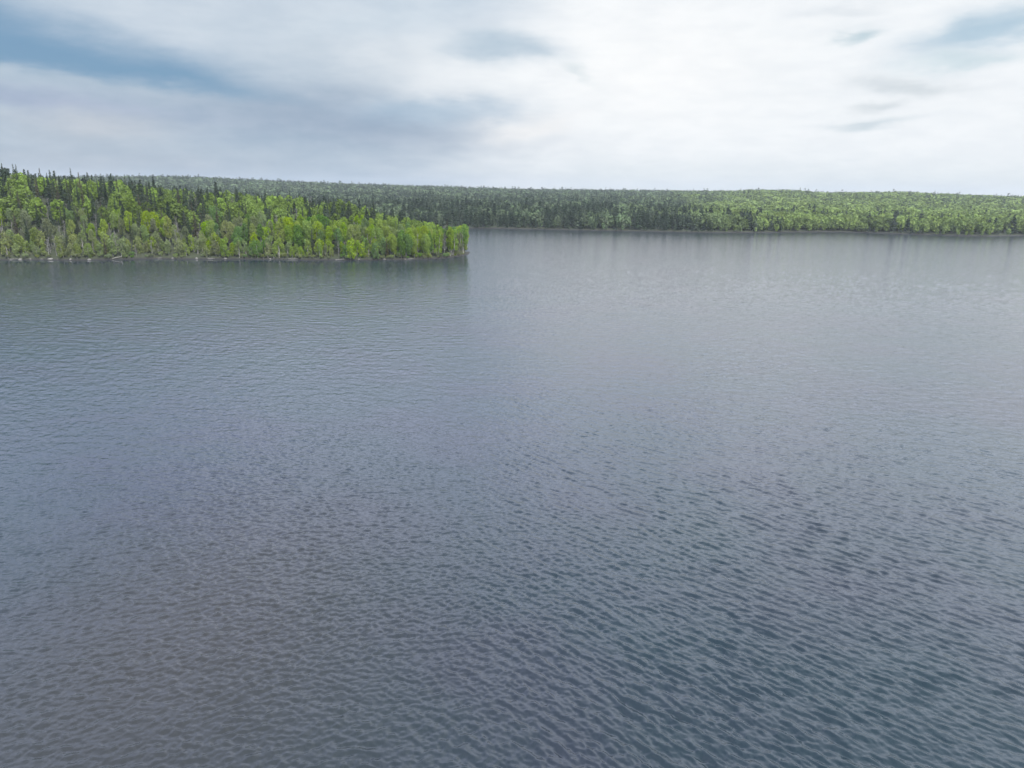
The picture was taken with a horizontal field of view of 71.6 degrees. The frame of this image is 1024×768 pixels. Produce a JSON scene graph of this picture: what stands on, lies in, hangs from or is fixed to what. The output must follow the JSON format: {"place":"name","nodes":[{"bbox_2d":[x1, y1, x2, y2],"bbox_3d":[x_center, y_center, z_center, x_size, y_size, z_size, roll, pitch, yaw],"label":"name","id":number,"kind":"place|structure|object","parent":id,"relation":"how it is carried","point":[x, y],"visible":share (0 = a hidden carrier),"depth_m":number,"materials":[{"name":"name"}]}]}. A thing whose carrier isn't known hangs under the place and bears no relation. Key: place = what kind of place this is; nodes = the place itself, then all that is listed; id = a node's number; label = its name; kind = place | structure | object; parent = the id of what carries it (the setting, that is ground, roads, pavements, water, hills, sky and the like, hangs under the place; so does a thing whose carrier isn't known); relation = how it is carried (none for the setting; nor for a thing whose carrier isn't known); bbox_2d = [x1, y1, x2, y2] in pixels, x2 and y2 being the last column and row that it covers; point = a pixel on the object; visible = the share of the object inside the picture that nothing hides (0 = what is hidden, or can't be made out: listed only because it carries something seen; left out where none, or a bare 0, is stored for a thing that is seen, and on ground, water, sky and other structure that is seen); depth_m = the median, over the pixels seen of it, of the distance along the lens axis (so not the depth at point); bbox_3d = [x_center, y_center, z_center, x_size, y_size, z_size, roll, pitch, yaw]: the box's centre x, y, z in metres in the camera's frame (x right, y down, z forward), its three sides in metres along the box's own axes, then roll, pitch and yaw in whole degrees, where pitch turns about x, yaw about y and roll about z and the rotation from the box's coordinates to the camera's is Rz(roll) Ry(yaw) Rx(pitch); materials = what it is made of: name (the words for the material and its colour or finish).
{"place":"outdoors","nodes":[
{"label":"outdoors","id":0,"kind":"place"},
{"bbox_2d":[0,228,1023,767],"bbox_3d":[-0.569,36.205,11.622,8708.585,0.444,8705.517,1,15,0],"label":"water","id":1,"kind":"structure","parent":0,"point":[542,498],"depth_m":88.12,"materials":[{"name":"liquid"}]},
{"bbox_2d":[0,183,1023,260],"bbox_3d":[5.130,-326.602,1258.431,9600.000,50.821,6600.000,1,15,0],"label":"terrain","id":2,"kind":"structure","parent":0,"point":[194,255],"depth_m":387.43,"materials":[{"name":"green plant"}]},
{"bbox_2d":[0,238,9,254],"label":"broadleaf tree","id":3,"kind":"object","parent":2,"relation":"on","point":[4,249],"visible":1,"depth_m":353.04,"materials":[{"name":"green plant"}]},
{"bbox_2d":[0,230,12,250],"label":"broadleaf tree","id":4,"kind":"object","parent":2,"relation":"on","point":[5,236],"visible":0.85,"depth_m":356.31,"materials":[{"name":"green plant"}]},
{"bbox_2d":[5,208,13,227],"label":"broadleaf tree","id":5,"kind":"object","parent":2,"relation":"on","point":[8,214],"visible":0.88,"depth_m":371.87,"materials":[{"name":"green plant"}]},
{"bbox_2d":[11,243,19,256],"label":"broadleaf tree","id":6,"kind":"object","parent":2,"relation":"on","point":[15,251],"visible":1,"depth_m":354.73,"materials":[{"name":"green plant"}]},
{"bbox_2d":[13,208,22,229],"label":"broadleaf tree","id":7,"kind":"object","parent":2,"relation":"on","point":[17,215],"visible":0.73,"depth_m":371.98,"materials":[{"name":"green plant"}]},
{"bbox_2d":[13,233,23,251],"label":"broadleaf tree","id":8,"kind":"object","parent":2,"relation":"on","point":[18,238],"visible":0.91,"depth_m":357.15,"materials":[{"name":"green plant"}]},
{"bbox_2d":[19,209,31,235],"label":"broadleaf tree","id":9,"kind":"object","parent":2,"relation":"on","point":[25,216],"visible":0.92,"depth_m":364.30,"materials":[{"name":"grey plant"}]},
{"bbox_2d":[21,239,29,252],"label":"broadleaf tree","id":10,"kind":"object","parent":2,"relation":"on","point":[25,247],"visible":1,"depth_m":356.95,"materials":[{"name":"green plant"}]},
{"bbox_2d":[29,227,40,244],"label":"broadleaf tree","id":11,"kind":"object","parent":2,"relation":"on","point":[33,237],"visible":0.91,"depth_m":362.74,"materials":[{"name":"green plant"}]},
{"bbox_2d":[36,231,46,247],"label":"broadleaf tree","id":12,"kind":"object","parent":2,"relation":"on","point":[39,235],"visible":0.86,"depth_m":362.22,"materials":[{"name":"green plant"}]},
{"bbox_2d":[42,218,57,244],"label":"broadleaf tree","id":13,"kind":"object","parent":2,"relation":"on","point":[51,228],"visible":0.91,"depth_m":364.08,"materials":[{"name":"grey plant"}]},
{"bbox_2d":[48,200,57,232],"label":"spruce tree","id":14,"kind":"object","parent":2,"relation":"on","point":[51,217],"visible":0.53,"depth_m":373.26,"materials":[{"name":"green plant"}]},
{"bbox_2d":[56,243,65,257],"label":"broadleaf tree","id":15,"kind":"object","parent":2,"relation":"on","point":[59,247],"visible":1,"depth_m":356.02,"materials":[{"name":"green plant"}]},
{"bbox_2d":[66,243,74,256],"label":"broadleaf tree","id":16,"kind":"object","parent":2,"relation":"on","point":[70,251],"visible":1,"depth_m":357.48,"materials":[{"name":"green plant"}]},
{"bbox_2d":[65,210,76,231],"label":"broadleaf tree","id":17,"kind":"object","parent":2,"relation":"on","point":[69,215],"visible":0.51,"depth_m":372.14,"materials":[{"name":"green plant"}]},
{"bbox_2d":[66,219,76,237],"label":"broadleaf tree","id":18,"kind":"object","parent":2,"relation":"on","point":[71,226],"visible":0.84,"depth_m":367.88,"materials":[{"name":"green plant"}]},
{"bbox_2d":[67,233,76,247],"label":"broadleaf tree","id":19,"kind":"object","parent":2,"relation":"on","point":[72,239],"visible":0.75,"depth_m":360.30,"materials":[{"name":"green plant"}]},
{"bbox_2d":[73,205,81,234],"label":"spruce tree","id":20,"kind":"object","parent":2,"relation":"on","point":[76,222],"visible":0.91,"depth_m":373.02,"materials":[{"name":"green plant"}]},
{"bbox_2d":[76,230,86,249],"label":"broadleaf tree","id":21,"kind":"object","parent":2,"relation":"on","point":[78,239],"visible":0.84,"depth_m":362.79,"materials":[{"name":"green plant"}]},
{"bbox_2d":[80,215,87,236],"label":"broadleaf tree","id":22,"kind":"object","parent":2,"relation":"on","point":[83,222],"visible":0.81,"depth_m":372.82,"materials":[{"name":"green plant"}]},
{"bbox_2d":[83,243,92,257],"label":"broadleaf tree","id":23,"kind":"object","parent":2,"relation":"on","point":[87,246],"visible":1,"depth_m":358.74,"materials":[{"name":"green plant"}]},
{"bbox_2d":[86,223,95,241],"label":"broadleaf tree","id":24,"kind":"object","parent":2,"relation":"on","point":[91,226],"visible":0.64,"depth_m":367.56,"materials":[{"name":"green plant"}]},
{"bbox_2d":[88,229,96,247],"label":"broadleaf tree","id":25,"kind":"object","parent":2,"relation":"on","point":[90,233],"visible":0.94,"depth_m":364.61,"materials":[{"name":"green plant"}]},
{"bbox_2d":[90,191,96,221],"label":"spruce tree","id":26,"kind":"object","parent":2,"relation":"on","point":[92,211],"visible":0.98,"depth_m":388.62,"materials":[{"name":"green plant"}]},
{"bbox_2d":[97,219,109,241],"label":"broadleaf tree","id":27,"kind":"object","parent":2,"relation":"on","point":[103,226],"visible":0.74,"depth_m":370.64,"materials":[{"name":"green plant"}]},
{"bbox_2d":[107,238,116,254],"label":"broadleaf tree","id":28,"kind":"object","parent":2,"relation":"on","point":[113,250],"visible":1,"depth_m":363.21,"materials":[{"name":"green plant"}]},
{"bbox_2d":[109,211,117,232],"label":"broadleaf tree","id":29,"kind":"object","parent":2,"relation":"on","point":[114,219],"visible":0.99,"depth_m":379.89,"materials":[{"name":"green plant"}]},
{"bbox_2d":[117,218,125,235],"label":"broadleaf tree","id":30,"kind":"object","parent":2,"relation":"on","point":[120,224],"visible":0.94,"depth_m":378.12,"materials":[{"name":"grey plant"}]},
{"bbox_2d":[116,236,129,256],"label":"broadleaf tree","id":31,"kind":"object","parent":2,"relation":"on","point":[122,244],"visible":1,"depth_m":364.77,"materials":[{"name":"green plant"}]},
{"bbox_2d":[123,211,135,231],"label":"broadleaf tree","id":32,"kind":"object","parent":2,"relation":"on","point":[127,215],"visible":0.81,"depth_m":384.83,"materials":[{"name":"green plant"}]},
{"bbox_2d":[131,223,140,244],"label":"broadleaf tree","id":33,"kind":"object","parent":2,"relation":"on","point":[135,229],"visible":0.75,"depth_m":372.90,"materials":[{"name":"green plant"}]},
{"bbox_2d":[132,235,144,253],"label":"broadleaf tree","id":34,"kind":"object","parent":2,"relation":"on","point":[139,247],"visible":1,"depth_m":369.74,"materials":[{"name":"green plant"}]},
{"bbox_2d":[140,225,148,243],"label":"broadleaf tree","id":35,"kind":"object","parent":2,"relation":"on","point":[144,233],"visible":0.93,"depth_m":376.28,"materials":[{"name":"green plant"}]},
{"bbox_2d":[140,210,159,233],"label":"broadleaf tree","id":36,"kind":"object","parent":2,"relation":"on","point":[145,216],"visible":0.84,"depth_m":382.91,"materials":[{"name":"green plant"}]},
{"bbox_2d":[147,236,155,252],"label":"broadleaf tree","id":37,"kind":"object","parent":2,"relation":"on","point":[153,242],"visible":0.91,"depth_m":372.28,"materials":[{"name":"green plant"}]},
{"bbox_2d":[149,218,157,239],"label":"broadleaf tree","id":38,"kind":"object","parent":2,"relation":"on","point":[153,227],"visible":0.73,"depth_m":380.69,"materials":[{"name":"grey plant"}]},
{"bbox_2d":[151,231,161,248],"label":"broadleaf tree","id":39,"kind":"object","parent":2,"relation":"on","point":[156,237],"visible":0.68,"depth_m":375.82,"materials":[{"name":"green plant"}]},
{"bbox_2d":[159,217,169,238],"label":"broadleaf tree","id":40,"kind":"object","parent":2,"relation":"on","point":[162,229],"visible":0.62,"depth_m":383.97,"materials":[{"name":"green plant"}]},
{"bbox_2d":[163,216,171,241],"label":"broadleaf tree","id":41,"kind":"object","parent":2,"relation":"on","point":[167,224],"visible":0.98,"depth_m":380.50,"materials":[{"name":"green plant"}]},
{"bbox_2d":[171,224,179,245],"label":"broadleaf tree","id":42,"kind":"object","parent":2,"relation":"on","point":[174,228],"visible":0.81,"depth_m":379.20,"materials":[{"name":"green plant"}]},
{"bbox_2d":[174,238,185,255],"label":"broadleaf tree","id":43,"kind":"object","parent":2,"relation":"on","point":[179,250],"visible":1,"depth_m":371.24,"materials":[{"name":"green plant"}]},
{"bbox_2d":[186,234,196,251],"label":"broadleaf tree","id":44,"kind":"object","parent":2,"relation":"on","point":[190,237],"visible":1,"depth_m":374.92,"materials":[{"name":"green plant"}]},
{"bbox_2d":[192,212,198,237],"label":"spruce tree","id":45,"kind":"object","parent":2,"relation":"on","point":[195,229],"visible":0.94,"depth_m":390.92,"materials":[{"name":"green plant"}]},
{"bbox_2d":[194,236,202,253],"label":"broadleaf tree","id":46,"kind":"object","parent":2,"relation":"on","point":[197,249],"visible":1,"depth_m":374.68,"materials":[{"name":"green plant"}]},
{"bbox_2d":[200,220,210,240],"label":"broadleaf tree","id":47,"kind":"object","parent":2,"relation":"on","point":[204,225],"visible":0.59,"depth_m":383.51,"materials":[{"name":"green plant"}]},
{"bbox_2d":[205,219,215,241],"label":"broadleaf tree","id":48,"kind":"object","parent":2,"relation":"on","point":[209,227],"visible":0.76,"depth_m":381.25,"materials":[{"name":"green plant"}]},
{"bbox_2d":[208,205,222,234],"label":"broadleaf tree","id":49,"kind":"object","parent":2,"relation":"on","point":[212,214],"visible":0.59,"depth_m":394.37,"materials":[{"name":"green plant"}]},
{"bbox_2d":[210,240,220,255],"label":"broadleaf tree","id":50,"kind":"object","parent":2,"relation":"on","point":[214,245],"visible":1,"depth_m":372.80,"materials":[{"name":"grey plant"}]},
{"bbox_2d":[220,236,229,256],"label":"broadleaf tree","id":51,"kind":"object","parent":2,"relation":"on","point":[224,246],"visible":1,"depth_m":372.50,"materials":[{"name":"green plant"}]},
{"bbox_2d":[220,220,234,244],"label":"broadleaf tree","id":52,"kind":"object","parent":2,"relation":"on","point":[229,232],"visible":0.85,"depth_m":382.14,"materials":[{"name":"green plant"}]},
{"bbox_2d":[231,226,242,245],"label":"broadleaf tree","id":53,"kind":"object","parent":2,"relation":"on","point":[237,231],"visible":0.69,"depth_m":380.01,"materials":[{"name":"green plant"}]},
{"bbox_2d":[232,216,242,236],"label":"broadleaf tree","id":54,"kind":"object","parent":2,"relation":"on","point":[237,222],"visible":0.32,"depth_m":391.20,"materials":[{"name":"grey plant"}]},
{"bbox_2d":[235,241,241,257],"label":"broadleaf tree","id":55,"kind":"object","parent":2,"relation":"on","point":[239,253],"visible":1,"depth_m":374.54,"materials":[{"name":"green plant"}]},
{"bbox_2d":[240,223,248,243],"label":"broadleaf tree","id":56,"kind":"object","parent":2,"relation":"on","point":[244,234],"visible":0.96,"depth_m":383.52,"materials":[{"name":"green plant"}]},
{"bbox_2d":[248,223,256,240],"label":"broadleaf tree","id":57,"kind":"object","parent":2,"relation":"on","point":[252,228],"visible":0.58,"depth_m":384.08,"materials":[{"name":"green plant"}]},
{"bbox_2d":[249,215,258,236],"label":"broadleaf tree","id":58,"kind":"object","parent":2,"relation":"on","point":[253,220],"visible":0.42,"depth_m":390.71,"materials":[{"name":"green plant"}]},
{"bbox_2d":[251,240,262,257],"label":"broadleaf tree","id":59,"kind":"object","parent":2,"relation":"on","point":[259,249],"visible":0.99,"depth_m":374.84,"materials":[{"name":"green plant"}]},
{"bbox_2d":[256,224,263,242],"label":"broadleaf tree","id":60,"kind":"object","parent":2,"relation":"on","point":[259,230],"visible":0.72,"depth_m":383.76,"materials":[{"name":"green plant"}]},
{"bbox_2d":[257,215,266,232],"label":"broadleaf tree","id":61,"kind":"object","parent":2,"relation":"on","point":[263,219],"visible":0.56,"depth_m":391.08,"materials":[{"name":"green plant"}]},
{"bbox_2d":[261,226,272,244],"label":"broadleaf tree","id":62,"kind":"object","parent":2,"relation":"on","point":[265,233],"visible":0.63,"depth_m":381.62,"materials":[{"name":"green plant"}]},
{"bbox_2d":[267,220,274,244],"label":"broadleaf tree","id":63,"kind":"object","parent":2,"relation":"on","point":[270,224],"visible":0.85,"depth_m":385.98,"materials":[{"name":"green plant"}]},
{"bbox_2d":[273,237,283,257],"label":"broadleaf tree","id":64,"kind":"object","parent":2,"relation":"on","point":[275,247],"visible":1,"depth_m":375.50,"materials":[{"name":"green plant"}]},
{"bbox_2d":[275,222,284,242],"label":"broadleaf tree","id":65,"kind":"object","parent":2,"relation":"on","point":[279,226],"visible":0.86,"depth_m":382.04,"materials":[{"name":"green plant"}]},
{"bbox_2d":[283,216,293,239],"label":"broadleaf tree","id":66,"kind":"object","parent":2,"relation":"on","point":[289,222],"visible":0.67,"depth_m":384.89,"materials":[{"name":"green plant"}]},
{"bbox_2d":[285,225,295,244],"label":"broadleaf tree","id":67,"kind":"object","parent":2,"relation":"on","point":[288,233],"visible":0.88,"depth_m":383.49,"materials":[{"name":"green plant"}]},
{"bbox_2d":[292,224,303,247],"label":"broadleaf tree","id":68,"kind":"object","parent":2,"relation":"on","point":[298,232],"visible":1,"depth_m":383.24,"materials":[{"name":"green plant"}]},
{"bbox_2d":[303,238,312,256],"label":"broadleaf tree","id":69,"kind":"object","parent":2,"relation":"on","point":[310,250],"visible":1,"depth_m":376.83,"materials":[{"name":"green plant"}]},
{"bbox_2d":[302,220,314,243],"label":"broadleaf tree","id":70,"kind":"object","parent":2,"relation":"on","point":[306,226],"visible":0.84,"depth_m":383.67,"materials":[{"name":"green plant"}]},
{"bbox_2d":[312,221,321,240],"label":"broadleaf tree","id":71,"kind":"object","parent":2,"relation":"on","point":[316,227],"visible":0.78,"depth_m":387.52,"materials":[{"name":"green plant"}]},
{"bbox_2d":[320,216,329,237],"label":"broadleaf tree","id":72,"kind":"object","parent":2,"relation":"on","point":[324,221],"visible":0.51,"depth_m":395.35,"materials":[{"name":"green plant"}]},
{"bbox_2d":[325,225,333,243],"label":"broadleaf tree","id":73,"kind":"object","parent":2,"relation":"on","point":[328,230],"visible":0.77,"depth_m":386.81,"materials":[{"name":"green plant"}]},
{"bbox_2d":[330,220,343,241],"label":"broadleaf tree","id":74,"kind":"object","parent":2,"relation":"on","point":[336,225],"visible":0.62,"depth_m":387.59,"materials":[{"name":"green plant"}]},
{"bbox_2d":[333,228,343,249],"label":"broadleaf tree","id":75,"kind":"object","parent":2,"relation":"on","point":[340,238],"visible":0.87,"depth_m":385.29,"materials":[{"name":"green plant"}]},
{"bbox_2d":[346,238,355,258],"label":"broadleaf tree","id":76,"kind":"object","parent":2,"relation":"on","point":[350,243],"visible":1,"depth_m":376.44,"materials":[{"name":"green plant"}]},
{"bbox_2d":[347,224,361,245],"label":"broadleaf tree","id":77,"kind":"object","parent":2,"relation":"on","point":[354,233],"visible":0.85,"depth_m":383.17,"materials":[{"name":"green plant"}]},
{"bbox_2d":[357,242,365,256],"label":"broadleaf tree","id":78,"kind":"object","parent":2,"relation":"on","point":[361,246],"visible":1,"depth_m":379.89,"materials":[{"name":"green plant"}]},
{"bbox_2d":[364,227,371,247],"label":"broadleaf tree","id":79,"kind":"object","parent":2,"relation":"on","point":[367,231],"visible":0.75,"depth_m":388.36,"materials":[{"name":"green plant"}]},
{"bbox_2d":[371,242,379,258],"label":"broadleaf tree","id":80,"kind":"object","parent":2,"relation":"on","point":[374,248],"visible":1,"depth_m":379.83,"materials":[{"name":"green plant"}]},
{"bbox_2d":[371,227,383,252],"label":"broadleaf tree","id":81,"kind":"object","parent":2,"relation":"on","point":[378,232],"visible":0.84,"depth_m":386.46,"materials":[{"name":"green plant"}]},
{"bbox_2d":[376,218,386,243],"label":"broadleaf tree","id":82,"kind":"object","parent":2,"relation":"on","point":[380,223],"visible":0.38,"depth_m":390.74,"materials":[{"name":"green plant"}]},
{"bbox_2d":[377,237,388,255],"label":"broadleaf tree","id":83,"kind":"object","parent":2,"relation":"on","point":[382,248],"visible":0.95,"depth_m":385.39,"materials":[{"name":"green plant"}]},
{"bbox_2d":[383,226,392,251],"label":"broadleaf tree","id":84,"kind":"object","parent":2,"relation":"on","point":[387,232],"visible":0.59,"depth_m":389.70,"materials":[{"name":"green plant"}]},
{"bbox_2d":[389,235,397,256],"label":"broadleaf tree","id":85,"kind":"object","parent":2,"relation":"on","point":[394,245],"visible":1,"depth_m":383.13,"materials":[{"name":"green plant"}]},
{"bbox_2d":[396,234,405,257],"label":"broadleaf tree","id":86,"kind":"object","parent":2,"relation":"on","point":[401,244],"visible":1,"depth_m":383.01,"materials":[{"name":"green plant"}]},
{"bbox_2d":[398,233,413,255],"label":"broadleaf tree","id":87,"kind":"object","parent":2,"relation":"on","point":[406,239],"visible":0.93,"depth_m":383.72,"materials":[{"name":"green plant"}]},
{"bbox_2d":[405,227,414,251],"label":"broadleaf tree","id":88,"kind":"object","parent":2,"relation":"on","point":[409,232],"visible":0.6,"depth_m":385.99,"materials":[{"name":"green plant"}]},
{"bbox_2d":[411,239,417,257],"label":"broadleaf tree","id":89,"kind":"object","parent":2,"relation":"on","point":[413,251],"visible":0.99,"depth_m":386.44,"materials":[{"name":"green plant"}]},
{"bbox_2d":[420,226,428,252],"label":"broadleaf tree","id":90,"kind":"object","parent":2,"relation":"on","point":[423,230],"visible":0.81,"depth_m":391.44,"materials":[{"name":"green plant"}]},
{"bbox_2d":[420,233,431,257],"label":"broadleaf tree","id":91,"kind":"object","parent":2,"relation":"on","point":[427,243],"visible":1,"depth_m":389.04,"materials":[{"name":"green plant"}]},
{"bbox_2d":[432,232,442,255],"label":"broadleaf tree","id":92,"kind":"object","parent":2,"relation":"on","point":[439,249],"visible":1,"depth_m":393.62,"materials":[{"name":"green plant"}]},
{"bbox_2d":[446,226,454,255],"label":"broadleaf tree","id":93,"kind":"object","parent":2,"relation":"on","point":[449,236],"visible":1,"depth_m":400.23,"materials":[{"name":"green plant"}]},
{"bbox_2d":[446,229,458,254],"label":"broadleaf tree","id":94,"kind":"object","parent":2,"relation":"on","point":[455,244],"visible":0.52,"depth_m":407.15,"materials":[{"name":"green plant"}]},
{"bbox_2d":[454,232,464,254],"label":"broadleaf tree","id":95,"kind":"object","parent":2,"relation":"on","point":[459,239],"visible":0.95,"depth_m":410.81,"materials":[{"name":"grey plant"}]},
{"bbox_2d":[458,224,468,252],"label":"broadleaf tree","id":96,"kind":"object","parent":2,"relation":"on","point":[465,235],"visible":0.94,"depth_m":415.31,"materials":[{"name":"green plant"}]},
{"bbox_2d":[0,167,1023,244],"bbox_3d":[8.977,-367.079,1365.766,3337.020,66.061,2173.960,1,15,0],"label":"forest","id":97,"kind":"object","parent":2,"relation":"on","point":[755,210],"visible":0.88,"depth_m":752.63,"materials":[{"name":"green plant"}]},
{"bbox_2d":[0,0,1023,196],"label":"sky","id":98,"kind":"structure","parent":0,"point":[853,96],"materials":[{"name":"white"}]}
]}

